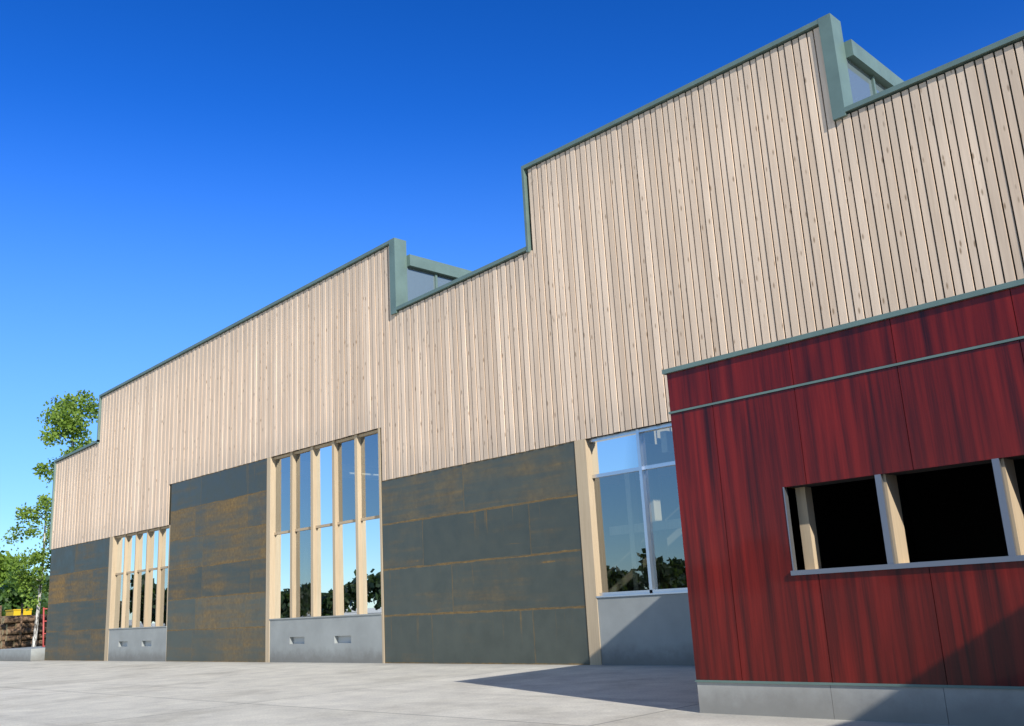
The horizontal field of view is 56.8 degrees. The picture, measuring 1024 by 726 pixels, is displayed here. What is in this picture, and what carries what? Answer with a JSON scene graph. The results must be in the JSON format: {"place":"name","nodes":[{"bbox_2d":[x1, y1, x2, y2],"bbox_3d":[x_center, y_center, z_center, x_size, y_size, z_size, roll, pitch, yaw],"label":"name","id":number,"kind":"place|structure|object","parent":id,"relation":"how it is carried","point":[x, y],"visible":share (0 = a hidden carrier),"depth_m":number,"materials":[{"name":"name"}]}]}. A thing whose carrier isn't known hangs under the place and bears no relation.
{"place":"outdoors","nodes":[
{"label":"outdoors","id":0,"kind":"place"},
{"bbox_2d":[0,602,17,615],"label":"yard shrub","id":1,"kind":"object","parent":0,"point":[5,608],"visible":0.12,"depth_m":57.07,"materials":[{"name":"green plant"}]},
{"bbox_2d":[0,603,46,648],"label":"log pile","id":2,"kind":"object","parent":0,"point":[16,631],"visible":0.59,"depth_m":43.19,"materials":[{"name":"brown wood"}]},
{"bbox_2d":[5,609,32,615],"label":"yellow crate","id":3,"kind":"object","parent":2,"relation":"on","point":[13,612],"visible":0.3,"depth_m":45.09,"materials":[{"name":"yellow paint"}]},
{"bbox_2d":[0,575,49,603],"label":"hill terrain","id":4,"kind":"structure","parent":0,"point":[47,578],"depth_m":108.25,"materials":[{"name":"green plant"}]},
{"bbox_2d":[0,550,26,586],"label":"tree","id":5,"kind":"object","parent":4,"relation":"on","point":[3,575],"visible":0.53,"depth_m":105.81,"materials":[{"name":"green plant"}]},
{"bbox_2d":[0,571,48,614],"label":"tree","id":6,"kind":"object","parent":4,"relation":"on","point":[12,598],"visible":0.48,"depth_m":80.27,"materials":[{"name":"green plant"}]},
{"bbox_2d":[32,389,98,528],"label":"tall birch tree","id":7,"kind":"object","parent":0,"point":[65,422],"visible":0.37,"depth_m":55.40,"materials":[{"name":"green plant"}]},
{"bbox_2d":[0,660,958,725],"bbox_3d":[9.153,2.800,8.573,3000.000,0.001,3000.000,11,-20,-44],"label":"yard ground","id":8,"kind":"structure","parent":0,"point":[99,693],"depth_m":12.87,"materials":[{"name":"concrete"}]},
{"bbox_2d":[0,646,44,660],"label":"concrete block","id":9,"kind":"structure","parent":8,"relation":"on","point":[26,654],"depth_m":33.90,"materials":[{"name":"grey concrete"}]},
{"bbox_2d":[42,607,47,646],"bbox_3d":[-17.202,10.060,35.375,0.630,1.851,0.630,11,-20,-44],"label":"post","id":10,"kind":"object","parent":9,"relation":"on","point":[44,608],"visible":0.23,"depth_m":35.40,"materials":[{"name":"red metal"}]},
{"bbox_2d":[1,493,51,646],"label":"birch tree","id":11,"kind":"object","parent":8,"relation":"on","point":[21,580],"visible":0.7,"depth_m":38.55,"materials":[{"name":"green plant"}]},
{"bbox_2d":[57,52,1023,631],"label":"hall shell","id":12,"kind":"object","parent":8,"relation":"on","point":[955,512],"visible":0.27,"depth_m":12.57},
{"bbox_2d":[45,441,589,664],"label":"metal wall panels","id":13,"kind":"object","parent":12,"relation":"attached to","point":[466,526],"visible":1,"depth_m":19.52,"materials":[{"name":"grey metal"}]},
{"bbox_2d":[104,422,694,665],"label":"glazing frames","id":14,"kind":"structure","parent":12,"relation":"attached to","point":[651,626],"depth_m":21.09,"materials":[{"name":"beige wood"}]},
{"bbox_2d":[114,434,638,627],"bbox_3d":[-3.689,3.726,21.750,0.010,4.080,25.750,11,-20,-44],"label":"window glass","id":15,"kind":"object","parent":14,"relation":"in","point":[615,454],"visible":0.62,"depth_m":22.41,"materials":[{"name":"glass"}]},
{"bbox_2d":[281,427,681,616],"bbox_3d":[6.526,3.748,25.775,19.700,6.780,44.900,11,-20,-44],"label":"hall interior","id":16,"kind":"object","parent":12,"relation":"in","point":[656,453],"visible":0.03,"depth_m":23.03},
{"bbox_2d":[49,13,1023,548],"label":"zinc flashings","id":17,"kind":"object","parent":12,"relation":"on","point":[859,77],"visible":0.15,"depth_m":16.40,"materials":[{"name":"grey metal"}]},
{"bbox_2d":[51,27,1023,548],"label":"timber cladding","id":18,"kind":"structure","parent":12,"relation":"attached to","point":[757,201],"depth_m":16.70,"materials":[{"name":"beige wood"}]},
{"bbox_2d":[662,278,1023,725],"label":"red annex","id":19,"kind":"object","parent":8,"relation":"on","point":[816,589],"visible":1,"depth_m":8.24,"materials":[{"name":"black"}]},
{"bbox_2d":[0,0,1023,574],"label":"sky","id":20,"kind":"structure","parent":0,"point":[172,171],"materials":[{"name":"blue"}]}
]}

